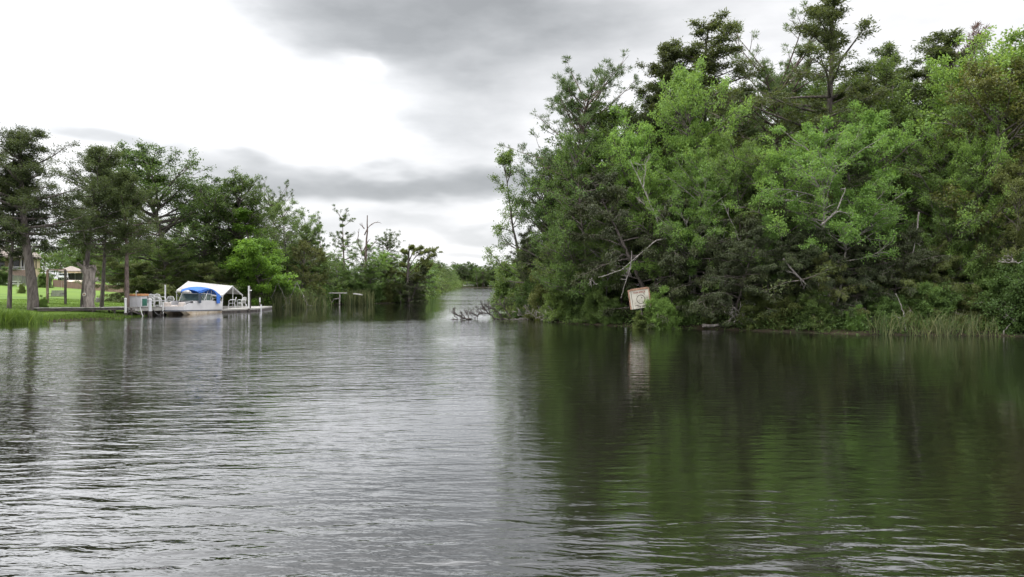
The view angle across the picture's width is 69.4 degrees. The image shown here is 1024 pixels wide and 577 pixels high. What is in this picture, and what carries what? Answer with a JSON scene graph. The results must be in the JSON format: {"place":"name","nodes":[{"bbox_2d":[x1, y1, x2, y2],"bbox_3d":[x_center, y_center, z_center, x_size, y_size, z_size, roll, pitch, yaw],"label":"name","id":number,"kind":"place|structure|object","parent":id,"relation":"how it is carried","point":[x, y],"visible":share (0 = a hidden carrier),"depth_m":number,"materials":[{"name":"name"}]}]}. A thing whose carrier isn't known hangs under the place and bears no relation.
{"place":"outdoors","nodes":[
{"label":"outdoors","id":0,"kind":"place"},
{"bbox_2d":[0,279,154,316],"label":"lawn","id":1,"kind":"structure","parent":0,"point":[72,294],"depth_m":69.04,"materials":[{"name":"green plant"}]},
{"bbox_2d":[0,307,58,323],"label":"tall grass","id":2,"kind":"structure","parent":1,"relation":"on","point":[12,317],"depth_m":41.47,"materials":[{"name":"green plant"}]},
{"bbox_2d":[76,261,97,311],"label":"broken tree","id":3,"kind":"object","parent":1,"relation":"on","point":[88,272],"visible":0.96,"depth_m":48.96,"materials":[{"name":"grey plant"}]},
{"bbox_2d":[38,310,149,320],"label":"bank grass","id":4,"kind":"structure","parent":1,"relation":"on","point":[91,315],"depth_m":46.43,"materials":[{"name":"green plant"}]},
{"bbox_2d":[0,288,1023,576],"bbox_3d":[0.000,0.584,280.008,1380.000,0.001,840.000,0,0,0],"label":"river water","id":5,"kind":"structure","parent":0,"point":[432,438],"depth_m":9.90,"materials":[{"name":"grey liquid"}]},
{"bbox_2d":[159,287,222,314],"bbox_3d":[-24.093,0.993,55.875,1.890,2.270,6.374,0,0,3],"label":"deck boat","id":6,"kind":"object","parent":5,"relation":"on","point":[193,302],"visible":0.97,"depth_m":55.42,"materials":[{"name":"beige plastic"}]},
{"bbox_2d":[222,306,271,312],"bbox_3d":[-24.650,1.769,61.661,7.700,0.350,8.700,0,0,0],"label":"floating dock","id":7,"kind":"object","parent":5,"relation":"on","point":[238,309],"visible":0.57,"depth_m":60.24,"materials":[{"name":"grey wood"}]},
{"bbox_2d":[176,281,242,306],"bbox_3d":[-25.338,0.505,62.202,3.800,2.274,4.456,0,0,0],"label":"boat canopy","id":8,"kind":"object","parent":7,"relation":"on","point":[222,290],"visible":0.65,"depth_m":61.59,"materials":[{"name":"white fabric"}]},
{"bbox_2d":[0,286,1023,335],"bbox_3d":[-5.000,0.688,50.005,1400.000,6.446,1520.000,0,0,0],"label":"ground","id":9,"kind":"structure","parent":0,"point":[811,330],"depth_m":34.16,"materials":[{"name":"brown soil"}]},
{"bbox_2d":[0,161,58,307],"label":"cypress tree","id":10,"kind":"object","parent":9,"relation":"on","point":[14,253],"visible":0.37,"depth_m":47.13,"materials":[{"name":"green plant"}]},
{"bbox_2d":[0,124,120,310],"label":"cypress tree","id":11,"kind":"object","parent":9,"relation":"on","point":[27,165],"visible":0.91,"depth_m":46.72,"materials":[{"name":"green plant"}]},
{"bbox_2d":[37,307,143,315],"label":"walkway","id":12,"kind":"structure","parent":9,"relation":"on","point":[91,309],"depth_m":48.47,"materials":[{"name":"grey wood"}]},
{"bbox_2d":[16,143,165,306],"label":"cypress tree","id":13,"kind":"object","parent":9,"relation":"on","point":[100,161],"visible":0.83,"depth_m":49.84,"materials":[{"name":"green plant"}]},
{"bbox_2d":[62,169,144,306],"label":"cypress tree","id":14,"kind":"object","parent":9,"relation":"on","point":[102,291],"visible":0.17,"depth_m":54.10,"materials":[{"name":"green plant"}]},
{"bbox_2d":[83,167,168,314],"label":"cypress tree","id":15,"kind":"object","parent":9,"relation":"on","point":[133,196],"visible":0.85,"depth_m":50.51,"materials":[{"name":"green plant"}]},
{"bbox_2d":[74,254,192,304],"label":"cedar tree","id":16,"kind":"object","parent":9,"relation":"on","point":[112,264],"visible":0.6,"depth_m":65.61,"materials":[{"name":"green plant"}]},
{"bbox_2d":[63,138,235,289],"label":"broadleaf tree","id":17,"kind":"object","parent":9,"relation":"on","point":[147,163],"visible":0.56,"depth_m":68.14,"materials":[{"name":"green plant"}]},
{"bbox_2d":[129,234,199,304],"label":"broadleaf tree","id":18,"kind":"object","parent":9,"relation":"on","point":[165,250],"visible":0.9,"depth_m":66.00,"materials":[{"name":"green plant"}]},
{"bbox_2d":[134,174,259,278],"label":"broadleaf tree","id":19,"kind":"object","parent":9,"relation":"on","point":[205,254],"visible":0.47,"depth_m":71.51,"materials":[{"name":"green plant"}]},
{"bbox_2d":[143,254,254,305],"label":"cedar tree","id":20,"kind":"object","parent":9,"relation":"on","point":[204,269],"visible":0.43,"depth_m":68.20,"materials":[{"name":"green plant"}]},
{"bbox_2d":[180,166,291,302],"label":"broadleaf tree","id":21,"kind":"object","parent":9,"relation":"on","point":[246,185],"visible":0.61,"depth_m":71.89,"materials":[{"name":"green plant"}]},
{"bbox_2d":[213,207,297,305],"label":"broadleaf tree","id":22,"kind":"object","parent":9,"relation":"on","point":[257,266],"visible":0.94,"depth_m":68.69,"materials":[{"name":"green plant"}]},
{"bbox_2d":[249,175,309,240],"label":"pine tree","id":23,"kind":"object","parent":9,"relation":"on","point":[278,200],"visible":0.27,"depth_m":87.50,"materials":[{"name":"green plant"}]},
{"bbox_2d":[243,284,331,307],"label":"reeds","id":24,"kind":"object","parent":9,"relation":"on","point":[295,301],"visible":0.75,"depth_m":69.94,"materials":[{"name":"green plant"}]},
{"bbox_2d":[258,198,338,287],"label":"broadleaf tree","id":25,"kind":"object","parent":9,"relation":"on","point":[283,228],"visible":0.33,"depth_m":78.61,"materials":[{"name":"green plant"}]},
{"bbox_2d":[286,239,323,292],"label":"broadleaf tree","id":26,"kind":"object","parent":9,"relation":"on","point":[298,257],"visible":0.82,"depth_m":74.00,"materials":[{"name":"green plant"}]},
{"bbox_2d":[272,210,347,287],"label":"broadleaf tree","id":27,"kind":"object","parent":9,"relation":"on","point":[317,229],"visible":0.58,"depth_m":79.42,"materials":[{"name":"green plant"}]},
{"bbox_2d":[188,244,440,299],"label":"undergrowth","id":28,"kind":"object","parent":9,"relation":"on","point":[405,269],"visible":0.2,"depth_m":90.06,"materials":[{"name":"green plant"}]},
{"bbox_2d":[327,204,360,286],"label":"pine tree","id":29,"kind":"object","parent":9,"relation":"on","point":[341,238],"visible":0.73,"depth_m":88.78,"materials":[{"name":"green plant"}]},
{"bbox_2d":[342,287,376,304],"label":"reeds","id":30,"kind":"object","parent":9,"relation":"on","point":[365,298],"visible":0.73,"depth_m":81.04,"materials":[{"name":"green plant"}]},
{"bbox_2d":[333,241,388,289],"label":"broadleaf tree","id":31,"kind":"object","parent":9,"relation":"on","point":[356,257],"visible":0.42,"depth_m":85.91,"materials":[{"name":"green plant"}]},
{"bbox_2d":[363,247,403,286],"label":"broadleaf tree","id":32,"kind":"object","parent":9,"relation":"on","point":[383,256],"visible":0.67,"depth_m":86.52,"materials":[{"name":"green plant"}]},
{"bbox_2d":[364,229,407,268],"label":"pine tree","id":33,"kind":"object","parent":9,"relation":"on","point":[388,244],"visible":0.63,"depth_m":89.59,"materials":[{"name":"green plant"}]},
{"bbox_2d":[392,266,437,302],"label":"cedar tree","id":34,"kind":"object","parent":9,"relation":"on","point":[417,287],"visible":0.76,"depth_m":87.88,"materials":[{"name":"green plant"}]},
{"bbox_2d":[397,244,442,301],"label":"cypress tree","id":35,"kind":"object","parent":9,"relation":"on","point":[423,260],"visible":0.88,"depth_m":87.98,"materials":[{"name":"green plant"}]},
{"bbox_2d":[488,261,522,313],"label":"shrub","id":36,"kind":"object","parent":9,"relation":"on","point":[502,291],"visible":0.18,"depth_m":57.59,"materials":[{"name":"green plant"}]},
{"bbox_2d":[482,146,532,285],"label":"broadleaf tree","id":37,"kind":"object","parent":9,"relation":"on","point":[502,160],"visible":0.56,"depth_m":50.18,"materials":[{"name":"green plant"}]},
{"bbox_2d":[506,225,544,314],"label":"cedar tree","id":38,"kind":"object","parent":9,"relation":"on","point":[524,239],"visible":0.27,"depth_m":48.44,"materials":[{"name":"green plant"}]},
{"bbox_2d":[505,269,548,317],"bbox_3d":[1.911,0.482,48.540,4.810,4.512,4.246,0,0,-5],"label":"shrub","id":39,"kind":"object","parent":9,"relation":"on","point":[527,286],"visible":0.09,"depth_m":48.02,"materials":[{"name":"green plant"}]},
{"bbox_2d":[522,270,558,320],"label":"shrub","id":40,"kind":"object","parent":9,"relation":"on","point":[533,299],"visible":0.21,"depth_m":44.95,"materials":[{"name":"green plant"}]},
{"bbox_2d":[492,140,591,284],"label":"broadleaf tree","id":41,"kind":"object","parent":9,"relation":"on","point":[536,215],"visible":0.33,"depth_m":46.76,"materials":[{"name":"green plant"}]},
{"bbox_2d":[537,278,572,322],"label":"shrub","id":42,"kind":"object","parent":9,"relation":"on","point":[552,300],"visible":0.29,"depth_m":42.88,"materials":[{"name":"green plant"}]},
{"bbox_2d":[496,49,642,244],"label":"pine tree","id":43,"kind":"object","parent":9,"relation":"on","point":[573,107],"visible":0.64,"depth_m":44.12,"materials":[{"name":"green plant"}]},
{"bbox_2d":[512,169,629,298],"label":"broadleaf tree","id":44,"kind":"object","parent":9,"relation":"on","point":[550,258],"visible":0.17,"depth_m":42.31,"materials":[{"name":"green plant"}]},
{"bbox_2d":[560,285,594,323],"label":"shrub","id":45,"kind":"object","parent":9,"relation":"on","point":[574,301],"visible":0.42,"depth_m":41.47,"materials":[{"name":"green plant"}]},
{"bbox_2d":[523,125,641,299],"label":"broadleaf tree","id":46,"kind":"object","parent":9,"relation":"on","point":[559,228],"visible":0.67,"depth_m":41.09,"materials":[{"name":"green plant"}]},
{"bbox_2d":[572,280,605,323],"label":"shrub","id":47,"kind":"object","parent":9,"relation":"on","point":[590,309],"visible":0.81,"depth_m":40.44,"materials":[{"name":"green plant"}]},
{"bbox_2d":[578,216,625,301],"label":"broadleaf tree","id":48,"kind":"object","parent":9,"relation":"on","point":[606,287],"visible":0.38,"depth_m":40.77,"materials":[{"name":"green plant"}]},
{"bbox_2d":[523,92,686,300],"bbox_3d":[6.065,-5.017,45.187,10.186,14.415,11.200,0,0,26],"label":"broadleaf tree","id":49,"kind":"object","parent":9,"relation":"on","point":[597,119],"visible":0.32,"depth_m":44.32,"materials":[{"name":"green plant"}]},
{"bbox_2d":[599,296,626,324],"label":"shrub","id":50,"kind":"object","parent":9,"relation":"on","point":[613,303],"visible":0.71,"depth_m":39.72,"materials":[{"name":"green plant"}]},
{"bbox_2d":[576,212,658,305],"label":"broadleaf tree","id":51,"kind":"object","parent":9,"relation":"on","point":[622,272],"visible":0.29,"depth_m":40.35,"materials":[{"name":"green plant"}]},
{"bbox_2d":[584,104,685,317],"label":"broadleaf tree","id":52,"kind":"object","parent":9,"relation":"on","point":[639,140],"visible":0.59,"depth_m":41.09,"materials":[{"name":"green plant"}]},
{"bbox_2d":[627,287,651,314],"bbox_3d":[6.424,1.120,36.718,1.104,2.305,0.136,-8,-2,-6],"label":"painted sign","id":53,"kind":"object","parent":9,"relation":"on","point":[637,297],"visible":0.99,"depth_m":36.69,"materials":[{"name":"white wood"}]},
{"bbox_2d":[564,169,739,328],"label":"cedar tree","id":54,"kind":"object","parent":9,"relation":"on","point":[605,199],"visible":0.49,"depth_m":38.66,"materials":[{"name":"green plant"}]},
{"bbox_2d":[602,157,704,283],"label":"broadleaf tree","id":55,"kind":"object","parent":9,"relation":"on","point":[644,210],"visible":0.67,"depth_m":39.51,"materials":[{"name":"green plant"}]},
{"bbox_2d":[643,285,683,328],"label":"shrub","id":56,"kind":"object","parent":9,"relation":"on","point":[658,307],"visible":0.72,"depth_m":36.47,"materials":[{"name":"green plant"}]},
{"bbox_2d":[610,42,729,284],"bbox_3d":[9.113,-6.655,46.946,9.963,17.692,8.270,0,0,23],"label":"cypress tree","id":57,"kind":"object","parent":9,"relation":"on","point":[667,59],"visible":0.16,"depth_m":45.64,"materials":[{"name":"green plant"}]},
{"bbox_2d":[612,68,745,297],"bbox_3d":[9.405,-5.757,46.013,12.400,15.652,9.810,0,0,43],"label":"cypress tree","id":58,"kind":"object","parent":9,"relation":"on","point":[654,98],"visible":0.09,"depth_m":45.05,"materials":[{"name":"green plant"}]},
{"bbox_2d":[634,55,754,291],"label":"broadleaf tree","id":59,"kind":"object","parent":9,"relation":"on","point":[688,89],"visible":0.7,"depth_m":40.29,"materials":[{"name":"green plant"}]},
{"bbox_2d":[648,145,740,294],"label":"broadleaf tree","id":60,"kind":"object","parent":9,"relation":"on","point":[696,172],"visible":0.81,"depth_m":37.74,"materials":[{"name":"green plant"}]},
{"bbox_2d":[577,6,820,289],"bbox_3d":[11.728,-7.644,45.873,15.422,19.686,19.495,0,0,7],"label":"cypress tree","id":61,"kind":"object","parent":9,"relation":"on","point":[710,53],"visible":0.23,"depth_m":45.42,"materials":[{"name":"green plant"}]},
{"bbox_2d":[630,183,797,324],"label":"cedar tree","id":62,"kind":"object","parent":9,"relation":"on","point":[697,305],"visible":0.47,"depth_m":36.73,"materials":[{"name":"green plant"}]},
{"bbox_2d":[675,125,763,240],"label":"broadleaf tree","id":63,"kind":"object","parent":9,"relation":"on","point":[712,137],"visible":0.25,"depth_m":39.66,"materials":[{"name":"green plant"}]},
{"bbox_2d":[684,224,794,328],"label":"cedar tree","id":64,"kind":"object","parent":9,"relation":"on","point":[758,231],"visible":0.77,"depth_m":35.17,"materials":[{"name":"green plant"}]},
{"bbox_2d":[671,128,810,296],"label":"broadleaf tree","id":65,"kind":"object","parent":9,"relation":"on","point":[737,173],"visible":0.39,"depth_m":37.45,"materials":[{"name":"green plant"}]},
{"bbox_2d":[509,222,996,313],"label":"undergrowth","id":66,"kind":"object","parent":9,"relation":"on","point":[652,282],"visible":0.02,"depth_m":42.18,"materials":[{"name":"green plant"}]},
{"bbox_2d":[733,291,778,329],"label":"shrub","id":67,"kind":"object","parent":9,"relation":"on","point":[761,304],"visible":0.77,"depth_m":35.30,"materials":[{"name":"green plant"}]},
{"bbox_2d":[731,212,804,312],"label":"cedar tree","id":68,"kind":"object","parent":9,"relation":"on","point":[763,281],"visible":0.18,"depth_m":35.64,"materials":[{"name":"green plant"}]},
{"bbox_2d":[753,209,785,292],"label":"broadleaf tree","id":69,"kind":"object","parent":9,"relation":"on","point":[769,233],"visible":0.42,"depth_m":35.36,"materials":[{"name":"green plant"}]},
{"bbox_2d":[721,127,829,296],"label":"broadleaf tree","id":70,"kind":"object","parent":9,"relation":"on","point":[775,156],"visible":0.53,"depth_m":35.82,"materials":[{"name":"green plant"}]},
{"bbox_2d":[708,99,847,291],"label":"tree","id":71,"kind":"object","parent":9,"relation":"on","point":[786,108],"visible":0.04,"depth_m":49.65,"materials":[{"name":"green plant"}]},
{"bbox_2d":[535,302,1023,336],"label":"undergrowth","id":72,"kind":"object","parent":9,"relation":"on","point":[862,323],"visible":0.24,"depth_m":33.29,"materials":[{"name":"green plant"}]},
{"bbox_2d":[756,293,807,329],"bbox_3d":[12.890,1.326,35.017,2.432,2.232,2.453,0,0,-37],"label":"shrub","id":73,"kind":"object","parent":9,"relation":"on","point":[777,305],"visible":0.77,"depth_m":34.52,"materials":[{"name":"green plant"}]},
{"bbox_2d":[707,1,869,176],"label":"pine tree","id":74,"kind":"object","parent":9,"relation":"on","point":[771,82],"visible":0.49,"depth_m":46.29,"materials":[{"name":"green plant"}]},
{"bbox_2d":[752,232,865,330],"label":"cedar tree","id":75,"kind":"object","parent":9,"relation":"on","point":[796,264],"visible":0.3,"depth_m":34.65,"materials":[{"name":"green plant"}]},
{"bbox_2d":[681,0,942,297],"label":"cypress tree","id":76,"kind":"object","parent":9,"relation":"on","point":[828,12],"visible":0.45,"depth_m":39.42,"materials":[{"name":"green plant"}]},
{"bbox_2d":[786,289,846,332],"bbox_3d":[14.160,1.169,34.206,2.836,2.418,2.503,0,0,-19],"label":"shrub","id":77,"kind":"object","parent":9,"relation":"on","point":[811,307],"visible":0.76,"depth_m":33.74,"materials":[{"name":"green plant"}]},
{"bbox_2d":[770,243,870,328],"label":"cedar tree","id":78,"kind":"object","parent":9,"relation":"on","point":[840,280],"visible":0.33,"depth_m":33.82,"materials":[{"name":"green plant"}]},
{"bbox_2d":[763,221,888,328],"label":"cedar tree","id":79,"kind":"object","parent":9,"relation":"on","point":[793,256],"visible":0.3,"depth_m":34.41,"materials":[{"name":"green plant"}]},
{"bbox_2d":[752,115,912,305],"bbox_3d":[14.668,-3.044,34.718,7.199,10.532,6.000,0,0,-14],"label":"broadleaf tree","id":80,"kind":"object","parent":9,"relation":"on","point":[849,231],"visible":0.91,"depth_m":34.22,"materials":[{"name":"green plant"}]},
{"bbox_2d":[793,227,906,328],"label":"cedar tree","id":81,"kind":"object","parent":9,"relation":"on","point":[863,279],"visible":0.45,"depth_m":34.23,"materials":[{"name":"green plant"}]},
{"bbox_2d":[814,131,893,309],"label":"tree","id":82,"kind":"object","parent":9,"relation":"on","point":[851,184],"visible":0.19,"depth_m":36.33,"materials":[{"name":"green plant"}]},
{"bbox_2d":[786,41,941,261],"bbox_3d":[22.895,-6.669,44.732,14.997,17.474,11.864,0,0,34],"label":"cypress tree","id":83,"kind":"object","parent":9,"relation":"on","point":[887,48],"visible":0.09,"depth_m":44.63,"materials":[{"name":"green plant"}]},
{"bbox_2d":[818,99,938,251],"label":"broadleaf tree","id":84,"kind":"object","parent":9,"relation":"on","point":[881,121],"visible":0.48,"depth_m":36.54,"materials":[{"name":"green plant"}]},
{"bbox_2d":[864,290,908,328],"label":"shrub","id":85,"kind":"object","parent":9,"relation":"on","point":[887,304],"visible":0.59,"depth_m":33.41,"materials":[{"name":"green plant"}]},
{"bbox_2d":[828,212,952,327],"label":"cedar tree","id":86,"kind":"object","parent":9,"relation":"on","point":[922,255],"visible":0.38,"depth_m":33.98,"materials":[{"name":"green plant"}]},
{"bbox_2d":[865,309,916,335],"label":"reeds","id":87,"kind":"object","parent":9,"relation":"on","point":[883,329],"visible":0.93,"depth_m":32.20,"materials":[{"name":"green plant"}]},
{"bbox_2d":[790,49,1012,265],"bbox_3d":[20.772,-5.370,42.106,11.158,15.003,10.783,0,0,-4],"label":"broadleaf tree","id":88,"kind":"object","parent":9,"relation":"on","point":[895,112],"visible":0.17,"depth_m":40.45,"materials":[{"name":"green plant"}]},
{"bbox_2d":[850,238,981,327],"bbox_3d":[18.517,-0.054,34.490,5.496,4.660,4.572,0,0,10],"label":"shrub","id":89,"kind":"object","parent":9,"relation":"on","point":[942,264],"visible":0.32,"depth_m":34.08,"materials":[{"name":"green plant"}]},
{"bbox_2d":[833,27,1021,248],"bbox_3d":[23.947,-6.535,43.549,13.574,17.325,11.266,0,0,-15],"label":"tree","id":90,"kind":"object","parent":9,"relation":"on","point":[941,37],"visible":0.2,"depth_m":42.28,"materials":[{"name":"green plant"}]},
{"bbox_2d":[904,279,967,330],"bbox_3d":[19.117,0.909,33.554,2.881,2.663,2.802,0,0,15],"label":"shrub","id":91,"kind":"object","parent":9,"relation":"on","point":[929,304],"visible":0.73,"depth_m":33.13,"materials":[{"name":"green plant"}]},
{"bbox_2d":[900,250,975,325],"bbox_3d":[19.913,0.152,34.406,4.624,4.139,3.846,0,0,-10],"label":"shrub","id":92,"kind":"object","parent":9,"relation":"on","point":[937,278],"visible":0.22,"depth_m":34.32,"materials":[{"name":"green plant"}]},
{"bbox_2d":[866,24,1023,251],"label":"broadleaf tree","id":93,"kind":"object","parent":9,"relation":"on","point":[1004,59],"visible":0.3,"depth_m":36.73,"materials":[{"name":"green plant"}]},
{"bbox_2d":[900,198,991,308],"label":"broadleaf tree","id":94,"kind":"object","parent":9,"relation":"on","point":[940,240],"visible":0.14,"depth_m":35.38,"materials":[{"name":"green plant"}]},
{"bbox_2d":[870,98,1023,280],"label":"broadleaf tree","id":95,"kind":"object","parent":9,"relation":"on","point":[927,167],"visible":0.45,"depth_m":36.02,"materials":[{"name":"green plant"}]},
{"bbox_2d":[894,307,1000,336],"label":"reeds","id":96,"kind":"object","parent":9,"relation":"on","point":[938,327],"visible":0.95,"depth_m":31.81,"materials":[{"name":"green plant"}]},
{"bbox_2d":[892,173,1012,302],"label":"broadleaf tree","id":97,"kind":"object","parent":9,"relation":"on","point":[939,212],"visible":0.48,"depth_m":34.95,"materials":[{"name":"green plant"}]},
{"bbox_2d":[898,50,1006,239],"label":"broadleaf tree","id":98,"kind":"object","parent":9,"relation":"on","point":[942,79],"visible":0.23,"depth_m":39.32,"materials":[{"name":"green plant"}]},
{"bbox_2d":[899,56,1023,278],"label":"broadleaf tree","id":99,"kind":"object","parent":9,"relation":"on","point":[980,83],"visible":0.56,"depth_m":35.25,"materials":[{"name":"green plant"}]},
{"bbox_2d":[917,116,1021,265],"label":"broadleaf tree","id":100,"kind":"object","parent":9,"relation":"on","point":[975,157],"visible":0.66,"depth_m":34.92,"materials":[{"name":"green plant"}]},
{"bbox_2d":[952,288,1000,330],"bbox_3d":[20.947,1.163,33.323,2.316,2.528,2.296,0,0,-45],"label":"shrub","id":101,"kind":"object","parent":9,"relation":"on","point":[973,309],"visible":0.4,"depth_m":32.93,"materials":[{"name":"green plant"}]},
{"bbox_2d":[957,251,1021,332],"bbox_3d":[21.966,0.364,33.395,3.531,4.196,3.631,0,0,1],"label":"shrub","id":102,"kind":"object","parent":9,"relation":"on","point":[982,279],"visible":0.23,"depth_m":33.53,"materials":[{"name":"green plant"}]},
{"bbox_2d":[964,27,1023,224],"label":"tree","id":103,"kind":"object","parent":9,"relation":"on","point":[1010,100],"visible":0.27,"depth_m":35.77,"materials":[{"name":"green plant"}]},
{"bbox_2d":[966,250,1023,334],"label":"shrub","id":104,"kind":"object","parent":9,"relation":"on","point":[1012,293],"visible":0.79,"depth_m":31.83,"materials":[{"name":"green plant"}]},
{"bbox_2d":[972,158,1023,290],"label":"broadleaf tree","id":105,"kind":"object","parent":9,"relation":"on","point":[1014,234],"visible":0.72,"depth_m":32.91,"materials":[{"name":"green plant"}]},
{"bbox_2d":[0,0,1023,285],"label":"sky","id":106,"kind":"structure","parent":0,"point":[395,113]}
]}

